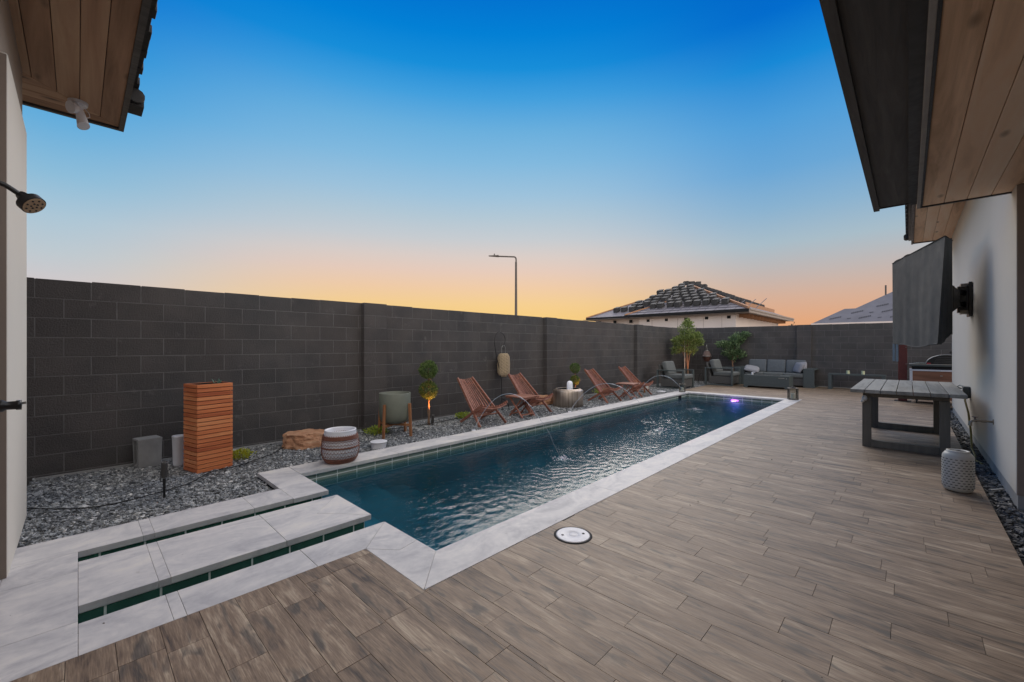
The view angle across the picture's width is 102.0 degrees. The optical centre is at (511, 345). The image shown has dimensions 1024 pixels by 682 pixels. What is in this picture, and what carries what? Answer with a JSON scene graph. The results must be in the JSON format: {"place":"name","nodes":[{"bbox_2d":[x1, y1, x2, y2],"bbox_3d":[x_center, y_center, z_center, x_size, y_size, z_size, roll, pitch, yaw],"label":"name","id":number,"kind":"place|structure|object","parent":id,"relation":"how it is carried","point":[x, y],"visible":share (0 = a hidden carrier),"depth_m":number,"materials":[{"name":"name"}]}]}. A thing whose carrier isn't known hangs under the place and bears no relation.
{"place":"outdoors","nodes":[
{"label":"outdoors","id":0,"kind":"place"},
{"bbox_2d":[35,383,842,479],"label":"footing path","id":1,"kind":"structure","parent":0,"point":[88,471],"depth_m":4.75,"materials":[{"name":"concrete"}]},
{"bbox_2d":[22,0,930,325],"label":"sky","id":2,"kind":"structure","parent":0,"point":[623,152],"materials":[{"name":"blue"}]},
{"bbox_2d":[11,383,1023,681],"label":"deck tiles","id":3,"kind":"object","parent":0,"point":[651,577],"visible":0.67,"depth_m":2.20,"materials":[{"name":"brown tile"}]},
{"bbox_2d":[554,527,591,543],"bbox_3d":[0.429,1.327,2.917,0.268,0.010,0.268,0,0,44],"label":"deck hatch","id":4,"kind":"object","parent":3,"relation":"on","point":[574,535],"visible":1,"depth_m":2.90,"materials":[{"name":"white plastic"}]},
{"bbox_2d":[705,359,739,385],"bbox_3d":[7.261,0.894,14.293,0.890,0.869,0.900,0,0,44],"label":"lounge armchair","id":5,"kind":"object","parent":3,"relation":"on","point":[717,373],"visible":1,"depth_m":14.14,"materials":[{"name":"grey fabric"}]},
{"bbox_2d":[714,330,751,370],"bbox_3d":[7.994,0.398,15.004,1.314,1.946,0.662,0,0,6],"label":"young tree","id":6,"kind":"object","parent":3,"relation":"on","point":[736,339],"visible":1,"depth_m":14.95,"materials":[{"name":"green plant"}]},
{"bbox_2d":[744,374,792,389],"bbox_3d":[8.176,1.127,13.253,1.250,0.404,0.640,0,0,44],"label":"fire table","id":7,"kind":"object","parent":3,"relation":"on","point":[782,381],"visible":0.88,"depth_m":13.02,"materials":[{"name":"grey concrete"}]},
{"bbox_2d":[735,359,817,387],"bbox_3d":[8.949,0.896,14.105,2.290,0.866,0.760,0,0,44],"label":"sofa","id":8,"kind":"object","parent":3,"relation":"on","point":[805,378],"visible":0.66,"depth_m":13.94,"materials":[{"name":"grey fabric"}]},
{"bbox_2d":[744,365,759,372],"bbox_3d":[8.303,0.785,14.362,0.462,0.150,0.402,12,26,32],"label":"throw pillow","id":9,"kind":"object","parent":8,"relation":"on","point":[752,368],"visible":0.97,"depth_m":14.27,"materials":[{"name":"white fabric"}]},
{"bbox_2d":[793,362,803,372],"bbox_3d":[9.382,0.710,13.581,0.150,0.344,0.396,18,7,3],"label":"throw pillow","id":10,"kind":"object","parent":8,"relation":"on","point":[798,367],"visible":1,"depth_m":13.48,"materials":[{"name":"white fabric"}]},
{"bbox_2d":[828,373,885,388],"bbox_3d":[10.386,1.088,12.511,1.330,0.482,0.340,0,0,44],"label":"bench","id":11,"kind":"object","parent":3,"relation":"on","point":[830,380],"visible":0.68,"depth_m":12.71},
{"bbox_2d":[894,345,910,401],"bbox_3d":[9.462,0.019,10.046,0.300,2.620,0.280,0,0,44],"label":"steel post","id":12,"kind":"object","parent":3,"relation":"on","point":[902,368],"visible":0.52,"depth_m":9.99,"materials":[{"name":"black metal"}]},
{"bbox_2d":[850,379,967,455],"bbox_3d":[5.717,0.950,6.030,1.059,0.760,2.382,0,0,44],"label":"dining table","id":13,"kind":"object","parent":3,"relation":"on","point":[940,393],"visible":0.98,"depth_m":5.47,"materials":[{"name":"grey wood"}]},
{"bbox_2d":[909,363,951,402],"bbox_3d":[10.048,0.871,9.479,1.410,0.915,0.650,0,0,44],"label":"kitchen cart","id":14,"kind":"object","parent":3,"relation":"on","point":[933,372],"visible":0.38,"depth_m":9.50,"materials":[{"name":"brown wood"}]},
{"bbox_2d":[925,351,951,364],"bbox_3d":[9.987,0.272,9.524,0.712,0.296,0.530,0,0,44],"label":"pizza oven","id":15,"kind":"object","parent":14,"relation":"on","point":[942,359],"visible":0.54,"depth_m":9.43,"materials":[{"name":"black metal"}]},
{"bbox_2d":[941,448,974,492],"bbox_3d":[4.108,1.143,3.821,0.215,0.374,0.215,0,0,44],"label":"slotted lantern","id":16,"kind":"object","parent":3,"relation":"on","point":[957,470],"visible":1,"depth_m":3.75,"materials":[{"name":"beige ceramic"}]},
{"bbox_2d":[23,438,1021,543],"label":"terrain","id":17,"kind":"structure","parent":0,"point":[260,479],"depth_m":4.15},
{"bbox_2d":[0,0,157,579],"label":"house","id":18,"kind":"structure","parent":17,"relation":"on","point":[55,55],"depth_m":2.89,"materials":[{"name":"white paint"}]},
{"bbox_2d":[0,400,25,411],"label":"shower valve","id":19,"kind":"object","parent":18,"relation":"attached to","point":[11,405],"visible":1,"depth_m":1.91,"materials":[{"name":"black metal"}]},
{"bbox_2d":[0,181,45,212],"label":"outdoor shower","id":20,"kind":"object","parent":18,"relation":"attached to","point":[30,203],"visible":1,"depth_m":1.94,"materials":[{"name":"black metal"}]},
{"bbox_2d":[65,97,89,129],"bbox_3d":[-3.938,-2.097,3.764,0.159,0.245,0.157,0,0,44],"label":"floodlight","id":21,"kind":"object","parent":18,"relation":"attached to","point":[76,106],"visible":1,"depth_m":3.74,"materials":[{"name":"white plastic"}]},
{"bbox_2d":[0,473,434,619],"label":"paver bed","id":22,"kind":"object","parent":17,"relation":"on","point":[277,532],"visible":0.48,"depth_m":2.57,"materials":[{"name":"grey concrete"}]},
{"bbox_2d":[0,391,801,681],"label":"pool coping","id":23,"kind":"object","parent":22,"relation":"on","point":[50,590],"visible":0.91,"depth_m":2.69,"materials":[{"name":"stone"}]},
{"bbox_2d":[321,426,359,464],"bbox_3d":[-1.987,1.145,4.803,0.419,0.371,0.419,0,0,44],"label":"woven pot","id":24,"kind":"object","parent":23,"relation":"on","point":[340,444],"visible":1,"depth_m":4.65,"materials":[{"name":"white wicker"}]},
{"bbox_2d":[679,382,685,391],"bbox_3d":[4.960,1.195,12.080,0.177,0.269,0.177,0,0,27],"label":"glass lantern","id":25,"kind":"object","parent":23,"relation":"on","point":[683,389],"visible":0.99,"depth_m":12.04,"materials":[{"name":"black metal"}]},
{"bbox_2d":[787,386,798,399],"bbox_3d":[6.994,1.162,10.329,0.212,0.334,0.212,0,0,24],"label":"glass lantern","id":26,"kind":"object","parent":23,"relation":"on","point":[792,394],"visible":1,"depth_m":10.29,"materials":[{"name":"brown wood"}]},
{"bbox_2d":[79,499,361,614],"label":"pool channel walls","id":27,"kind":"structure","parent":17,"relation":"on","point":[105,609],"depth_m":2.69,"materials":[{"name":"teal tile"}]},
{"bbox_2d":[78,496,363,623],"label":"channel tiles","id":28,"kind":"object","parent":27,"relation":"attached to","point":[130,601],"visible":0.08,"depth_m":2.70,"materials":[{"name":"tile"}]},
{"bbox_2d":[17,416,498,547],"bbox_3d":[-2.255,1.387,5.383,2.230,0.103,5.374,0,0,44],"label":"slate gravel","id":29,"kind":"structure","parent":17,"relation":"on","point":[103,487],"depth_m":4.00,"materials":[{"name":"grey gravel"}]},
{"bbox_2d":[132,435,161,468],"bbox_3d":[-4.164,1.208,4.740,0.200,0.325,0.214,0,0,34],"label":"concrete cube","id":30,"kind":"object","parent":29,"relation":"on","point":[147,451],"visible":0.95,"depth_m":4.70,"materials":[{"name":"grey concrete"}]},
{"bbox_2d":[160,461,167,497],"bbox_3d":[-3.145,1.233,3.753,0.052,0.373,0.052,0,0,-18],"label":"spike light","id":31,"kind":"object","parent":29,"relation":"on","point":[164,470],"visible":0.94,"depth_m":3.75,"materials":[{"name":"black metal"}]},
{"bbox_2d":[172,434,184,466],"bbox_3d":[-3.821,1.198,4.758,0.133,0.345,0.133,0,0,44],"label":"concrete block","id":32,"kind":"object","parent":29,"relation":"on","point":[177,448],"visible":0.73,"depth_m":4.71,"materials":[{"name":"white concrete"}]},
{"bbox_2d":[183,379,232,473],"bbox_3d":[-3.409,0.866,4.659,0.310,1.005,0.352,0,0,30],"label":"slatted planter","id":33,"kind":"object","parent":29,"relation":"on","point":[208,429],"visible":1,"depth_m":4.55,"materials":[{"name":"brown wood"}]},
{"bbox_2d":[27,417,460,509],"bbox_3d":[-2.584,1.342,5.683,0.754,0.019,5.337,0,0,29],"label":"garden cable","id":34,"kind":"object","parent":29,"relation":"on","point":[184,484],"visible":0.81,"depth_m":3.80,"materials":[{"name":"black rubber"}]},
{"bbox_2d":[233,447,256,459],"bbox_3d":[-3.298,1.301,5.035,0.320,0.167,0.340,0,0,44],"label":"ground cover plant","id":35,"kind":"object","parent":29,"relation":"on","point":[243,453],"visible":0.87,"depth_m":4.99,"materials":[{"name":"green plant"}]},
{"bbox_2d":[361,425,390,435],"bbox_3d":[-2.118,1.305,6.455,0.484,0.160,0.450,0,0,44],"label":"ground cover plant","id":36,"kind":"object","parent":29,"relation":"on","point":[372,429],"visible":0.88,"depth_m":6.40,"materials":[{"name":"green plant"}]},
{"bbox_2d":[370,439,386,448],"bbox_3d":[-1.796,1.330,5.589,0.224,0.100,0.224,0,0,44],"label":"skimmer canister","id":37,"kind":"object","parent":29,"relation":"on","point":[378,444],"visible":0.94,"depth_m":5.52,"materials":[{"name":"white plastic"}]},
{"bbox_2d":[378,403,412,438],"bbox_3d":[-1.803,1.120,6.385,0.449,0.502,0.449,0,0,-26],"label":"pot stand","id":38,"kind":"object","parent":29,"relation":"on","point":[404,424],"visible":0.68,"depth_m":6.28,"materials":[{"name":"brown wood"}]},
{"bbox_2d":[379,391,410,423],"bbox_3d":[-1.803,0.948,6.385,0.472,0.460,0.472,0,0,44],"label":"pot","id":39,"kind":"object","parent":38,"relation":"on","point":[396,403],"visible":0.92,"depth_m":6.19,"materials":[{"name":"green ceramic"}]},
{"bbox_2d":[418,359,438,424],"bbox_3d":[-1.458,0.800,7.197,0.367,1.143,0.370,0,0,44],"label":"topiary","id":40,"kind":"object","parent":29,"relation":"on","point":[428,394],"visible":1,"depth_m":7.15,"materials":[{"name":"green plant"}]},
{"bbox_2d":[457,377,507,427],"bbox_3d":[-0.578,0.982,7.427,0.897,0.814,0.643,0,0,44],"label":"stick chair","id":41,"kind":"object","parent":29,"relation":"on","point":[465,389],"visible":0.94,"depth_m":7.45,"materials":[{"name":"brown wood"}]},
{"bbox_2d":[282,429,323,449],"bbox_3d":[-2.827,1.341,5.703,0.595,0.348,0.502,0,0,-25],"label":"boulder","id":42,"kind":"object","parent":17,"relation":"on","point":[304,439],"visible":0.62,"depth_m":5.54,"materials":[{"name":"stone"}]},
{"bbox_2d":[27,277,683,484],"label":"block wall","id":43,"kind":"structure","parent":17,"relation":"on","point":[112,369],"depth_m":5.72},
{"bbox_2d":[64,401,992,681],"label":"deck grout","id":44,"kind":"object","parent":17,"relation":"on","point":[566,519],"visible":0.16,"depth_m":1.94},
{"bbox_2d":[537,395,552,404],"bbox_3d":[0.768,1.333,9.797,0.434,0.339,0.441,0,0,40],"label":"boulder","id":45,"kind":"object","parent":17,"relation":"on","point":[549,401],"visible":0.34,"depth_m":9.63,"materials":[{"name":"stone"}]},
{"bbox_2d":[322,399,768,550],"bbox_3d":[2.275,2.126,7.301,2.560,1.509,10.720,0,0,44],"label":"pool shell","id":46,"kind":"object","parent":17,"relation":"in","point":[437,504],"visible":0.13,"depth_m":6.73,"materials":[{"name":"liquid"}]},
{"bbox_2d":[305,394,779,485],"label":"waterline tiles","id":47,"kind":"object","parent":46,"relation":"attached to","point":[332,479],"visible":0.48,"depth_m":6.22,"materials":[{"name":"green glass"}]},
{"bbox_2d":[310,394,776,486],"bbox_3d":[2.275,1.454,7.301,2.440,0.163,10.600,0,0,44],"label":"waterline grout","id":48,"kind":"object","parent":46,"relation":"attached to","point":[408,457],"visible":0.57,"depth_m":6.21,"materials":[{"name":"white tile"}]},
{"bbox_2d":[685,323,951,387],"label":"block wall","id":49,"kind":"structure","parent":17,"relation":"on","point":[855,348],"depth_m":13.47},
{"bbox_2d":[819,0,1023,509],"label":"house","id":50,"kind":"structure","parent":17,"relation":"on","point":[933,92],"depth_m":2.96,"materials":[{"name":"white paint"}]},
{"bbox_2d":[892,235,971,360],"bbox_3d":[5.819,-0.585,5.751,0.854,1.650,2.044,0,0,44],"label":"television","id":51,"kind":"object","parent":50,"relation":"attached to","point":[929,298],"visible":1,"depth_m":5.59,"materials":[{"name":"plastic"}]},
{"bbox_2d":[957,384,969,397],"bbox_3d":[6.772,0.678,6.226,0.138,0.195,0.160,0,0,44],"label":"hose reel box","id":52,"kind":"object","parent":50,"relation":"attached to","point":[965,389],"visible":0.78,"depth_m":6.16,"materials":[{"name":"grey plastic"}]},
{"bbox_2d":[964,399,982,463],"bbox_3d":[6.012,1.040,5.426,0.067,0.681,1.657,0,0,44],"label":"garden hose","id":53,"kind":"object","parent":50,"relation":"hanging from","point":[970,429],"visible":0.69,"depth_m":5.46,"materials":[{"name":"black rubber"}]},
{"bbox_2d":[968,416,993,425],"bbox_3d":[5.130,0.829,4.543,0.190,0.107,0.062,0,0,44],"label":"faucet","id":54,"kind":"object","parent":50,"relation":"attached to","point":[976,420],"visible":1,"depth_m":4.55,"materials":[{"name":"black metal"}]},
{"bbox_2d":[951,410,1023,565],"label":"dark slate gravel","id":55,"kind":"structure","parent":17,"relation":"on","point":[1010,515],"depth_m":3.79,"materials":[{"name":"grey gravel"}]},
{"bbox_2d":[989,488,1004,490],"bbox_3d":[4.583,1.357,3.920,0.135,0.017,0.022,0,0,-4],"label":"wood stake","id":56,"kind":"object","parent":55,"relation":"on","point":[998,489],"visible":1,"depth_m":3.91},
{"bbox_3d":[7.052,0.605,15.296,0.237,1.630,0.438,0,0,44],"label":"shepherd hook","id":57,"kind":"object","parent":17,"relation":"on","visible":0},
{"bbox_2d":[702,345,710,360],"bbox_3d":[7.219,0.256,15.370,0.340,0.628,0.340,0,0,44],"label":"copper lantern","id":58,"kind":"object","parent":57,"relation":"hanging from","point":[706,355],"visible":0.99,"depth_m":15.28,"materials":[{"name":"brown metal"}]},
{"bbox_2d":[451,381,714,425],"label":"slate gravel","id":59,"kind":"structure","parent":0,"point":[540,410],"depth_m":9.17,"materials":[{"name":"grey gravel"}]},
{"bbox_2d":[455,411,470,417],"bbox_3d":[-0.941,1.304,7.839,0.356,0.150,0.393,0,0,23],"label":"ground cover plant","id":60,"kind":"object","parent":59,"relation":"on","point":[461,414],"visible":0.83,"depth_m":7.81,"materials":[{"name":"green plant"}]},
{"bbox_2d":[494,332,509,409],"bbox_3d":[-0.190,0.558,8.805,0.133,1.725,0.403,0,0,44],"label":"shepherd hook","id":61,"kind":"object","parent":59,"relation":"on","point":[498,366],"visible":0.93,"depth_m":8.85,"materials":[{"name":"black metal"}]},
{"bbox_2d":[497,348,509,376],"bbox_3d":[-0.181,0.318,8.901,0.281,0.675,0.281,0,0,44],"label":"wicker lantern","id":62,"kind":"object","parent":61,"relation":"hanging from","point":[503,369],"visible":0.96,"depth_m":8.80,"materials":[{"name":"beige wicker"}]},
{"bbox_2d":[505,394,537,417],"bbox_3d":[0.191,1.172,8.103,0.470,0.408,0.466,0,0,44],"label":"folding table","id":63,"kind":"object","parent":59,"relation":"on","point":[526,396],"visible":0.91,"depth_m":8.05,"materials":[{"name":"brown wood"}]},
{"bbox_2d":[508,373,552,415],"bbox_3d":[0.343,0.982,8.594,0.897,0.814,0.643,0,0,44],"label":"stick chair","id":64,"kind":"object","parent":59,"relation":"on","point":[518,386],"visible":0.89,"depth_m":8.65,"materials":[{"name":"brown wood"}]},
{"bbox_2d":[553,387,582,407],"bbox_3d":[1.284,1.170,9.507,0.693,0.400,0.693,0,0,44],"label":"table","id":65,"kind":"object","parent":59,"relation":"on","point":[564,397],"visible":0.94,"depth_m":9.21,"materials":[{"name":"wood"}]},
{"bbox_2d":[567,381,572,389],"bbox_3d":[1.326,0.928,9.522,0.520,0.260,0.160,0,0,44],"label":"bug lamp","id":66,"kind":"object","parent":65,"relation":"on","point":[569,385],"visible":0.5,"depth_m":9.47,"materials":[{"name":"white plastic"}]},
{"bbox_2d":[569,363,580,387],"bbox_3d":[1.578,0.887,10.415,0.291,0.970,0.296,0,0,44],"label":"topiary","id":67,"kind":"object","parent":59,"relation":"on","point":[575,382],"visible":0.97,"depth_m":10.38,"materials":[{"name":"green plant"}]},
{"bbox_2d":[584,368,622,402],"bbox_3d":[2.257,0.982,10.379,0.643,0.814,0.897,0,0,-45],"label":"stick chair","id":68,"kind":"object","parent":59,"relation":"on","point":[604,392],"visible":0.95,"depth_m":10.39,"materials":[{"name":"brown wood"}]},
{"bbox_2d":[616,382,639,399],"bbox_3d":[3.022,1.172,10.834,0.470,0.408,0.466,0,0,38],"label":"folding table","id":69,"kind":"object","parent":59,"relation":"on","point":[630,384],"visible":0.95,"depth_m":10.74,"materials":[{"name":"brown wood"}]},
{"bbox_2d":[618,366,653,396],"bbox_3d":[3.449,0.982,11.641,0.897,0.814,0.643,0,0,43],"label":"stick chair","id":70,"kind":"object","parent":59,"relation":"on","point":[625,370],"visible":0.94,"depth_m":11.68,"materials":[{"name":"brown wood"}]},
{"bbox_2d":[656,361,693,389],"bbox_3d":[5.367,0.935,13.613,0.890,0.869,0.900,0,0,44],"label":"lounge armchair","id":71,"kind":"object","parent":59,"relation":"on","point":[667,369],"visible":0.91,"depth_m":13.48,"materials":[{"name":"grey fabric"}]},
{"bbox_2d":[670,318,704,373],"bbox_3d":[6.349,0.158,15.020,1.270,2.427,0.784,0,0,10],"label":"young tree","id":72,"kind":"object","parent":59,"relation":"on","point":[692,337],"visible":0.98,"depth_m":14.96,"materials":[{"name":"green plant"}]},
{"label":"pool water","id":73,"kind":"structure","parent":0,"visible":0},
{"bbox_2d":[471,393,573,460],"bbox_3d":[0.102,1.051,5.874,2.009,0.828,0.297,0,0,44],"label":"water arc","id":74,"kind":"object","parent":73,"relation":"on","point":[561,457],"visible":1,"depth_m":5.70,"materials":[{"name":"white"}]},
{"bbox_2d":[568,383,666,430],"bbox_3d":[1.958,1.075,7.782,2.056,0.767,0.516,0,0,44],"label":"water arc","id":75,"kind":"object","parent":73,"relation":"on","point":[659,428],"visible":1,"depth_m":7.57,"materials":[{"name":"white"}]},
{"bbox_2d":[633,375,700,409],"bbox_3d":[3.737,1.063,9.933,1.657,0.790,0.374,0,0,44],"label":"water arc","id":76,"kind":"object","parent":73,"relation":"on","point":[672,380],"visible":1,"depth_m":9.92,"materials":[{"name":"white"}]},
{"label":"ground","id":77,"kind":"structure","parent":0,"visible":0},
{"bbox_2d":[489,254,516,314],"bbox_3d":[-0.664,-1.935,31.000,2.170,9.930,0.297,0,0,0],"label":"street lamp","id":78,"kind":"object","parent":77,"relation":"on","point":[494,255],"visible":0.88,"depth_m":30.93,"materials":[{"name":"grey metal"}]},
{"bbox_2d":[585,285,793,327],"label":"neighbour house","id":79,"kind":"structure","parent":77,"relation":"on","point":[732,313],"depth_m":20.14,"materials":[{"name":"beige paint"}]},
{"bbox_2d":[613,307,620,312],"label":"tile stack","id":80,"kind":"object","parent":79,"relation":"on","point":[616,309],"visible":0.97,"depth_m":23.19,"materials":[{"name":"tile"}]},
{"bbox_2d":[620,306,627,311],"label":"tile stack","id":81,"kind":"object","parent":79,"relation":"on","point":[624,309],"visible":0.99,"depth_m":22.88,"materials":[{"name":"tile"}]},
{"bbox_2d":[628,306,635,311],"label":"tile stack","id":82,"kind":"object","parent":79,"relation":"on","point":[632,308],"visible":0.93,"depth_m":22.54,"materials":[{"name":"tile"}]},
{"bbox_2d":[643,300,649,306],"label":"tile stack","id":83,"kind":"object","parent":79,"relation":"on","point":[646,303],"visible":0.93,"depth_m":22.04,"materials":[{"name":"tile"}]},
{"bbox_2d":[650,303,656,308],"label":"tile stack","id":84,"kind":"object","parent":79,"relation":"on","point":[653,306],"visible":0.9,"depth_m":21.31,"materials":[{"name":"tile"}]},
{"bbox_2d":[656,302,664,308],"bbox_3d":[7.582,-2.073,21.131,0.316,0.252,0.377,0,17,46],"label":"tile stack","id":85,"kind":"object","parent":79,"relation":"on","point":[660,305],"visible":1,"depth_m":21.03,"materials":[{"name":"tile"}]},
{"bbox_2d":[660,296,668,301],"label":"tile stack","id":86,"kind":"object","parent":79,"relation":"on","point":[663,299],"visible":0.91,"depth_m":21.75,"materials":[{"name":"tile"}]},
{"bbox_2d":[667,301,674,307],"bbox_3d":[7.975,-2.073,20.826,0.316,0.252,0.377,0,17,44],"label":"tile stack","id":87,"kind":"object","parent":79,"relation":"on","point":[670,304],"visible":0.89,"depth_m":20.71,"materials":[{"name":"tile"}]},
{"bbox_2d":[674,301,682,307],"bbox_3d":[8.223,-2.073,20.503,0.377,0.252,0.316,-23,15,-41],"label":"tile stack","id":88,"kind":"object","parent":79,"relation":"on","point":[678,303],"visible":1,"depth_m":20.39,"materials":[{"name":"tile"}]},
{"bbox_2d":[684,300,692,306],"bbox_3d":[8.586,-2.073,20.184,0.377,0.252,0.316,-23,15,-41],"label":"tile stack","id":89,"kind":"object","parent":79,"relation":"on","point":[687,303],"visible":1,"depth_m":20.08,"materials":[{"name":"tile"}]},
{"bbox_2d":[693,299,700,305],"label":"tile stack","id":90,"kind":"object","parent":79,"relation":"on","point":[696,302],"visible":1,"depth_m":19.75,"materials":[{"name":"tile"}]},
{"bbox_2d":[699,293,707,298],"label":"tile stack","id":91,"kind":"object","parent":79,"relation":"on","point":[702,295],"visible":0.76,"depth_m":20.38,"materials":[{"name":"tile"}]},
{"bbox_2d":[702,299,710,305],"bbox_3d":[9.175,-2.073,19.602,0.316,0.252,0.377,0,17,41],"label":"tile stack","id":92,"kind":"object","parent":79,"relation":"on","point":[705,302],"visible":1,"depth_m":19.48,"materials":[{"name":"tile"}]},
{"bbox_2d":[708,295,716,301],"bbox_3d":[9.558,-2.262,19.748,0.316,0.252,0.377,0,17,46],"label":"tile stack","id":93,"kind":"object","parent":79,"relation":"on","point":[711,297],"visible":0.67,"depth_m":19.66,"materials":[{"name":"tile"}]},
{"bbox_2d":[711,298,720,304],"bbox_3d":[9.471,-2.073,19.281,0.377,0.252,0.316,-23,15,-41],"label":"tile stack","id":94,"kind":"object","parent":79,"relation":"on","point":[715,301],"visible":1,"depth_m":19.17,"materials":[{"name":"tile"}]},
{"bbox_2d":[721,297,729,303],"bbox_3d":[9.787,-2.073,19.002,0.316,0.252,0.377,0,17,45],"label":"tile stack","id":95,"kind":"object","parent":79,"relation":"on","point":[725,300],"visible":1,"depth_m":18.90,"materials":[{"name":"tile"}]},
{"bbox_2d":[811,285,892,324],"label":"neighbour house","id":96,"kind":"structure","parent":77,"relation":"on","point":[879,310],"depth_m":28.04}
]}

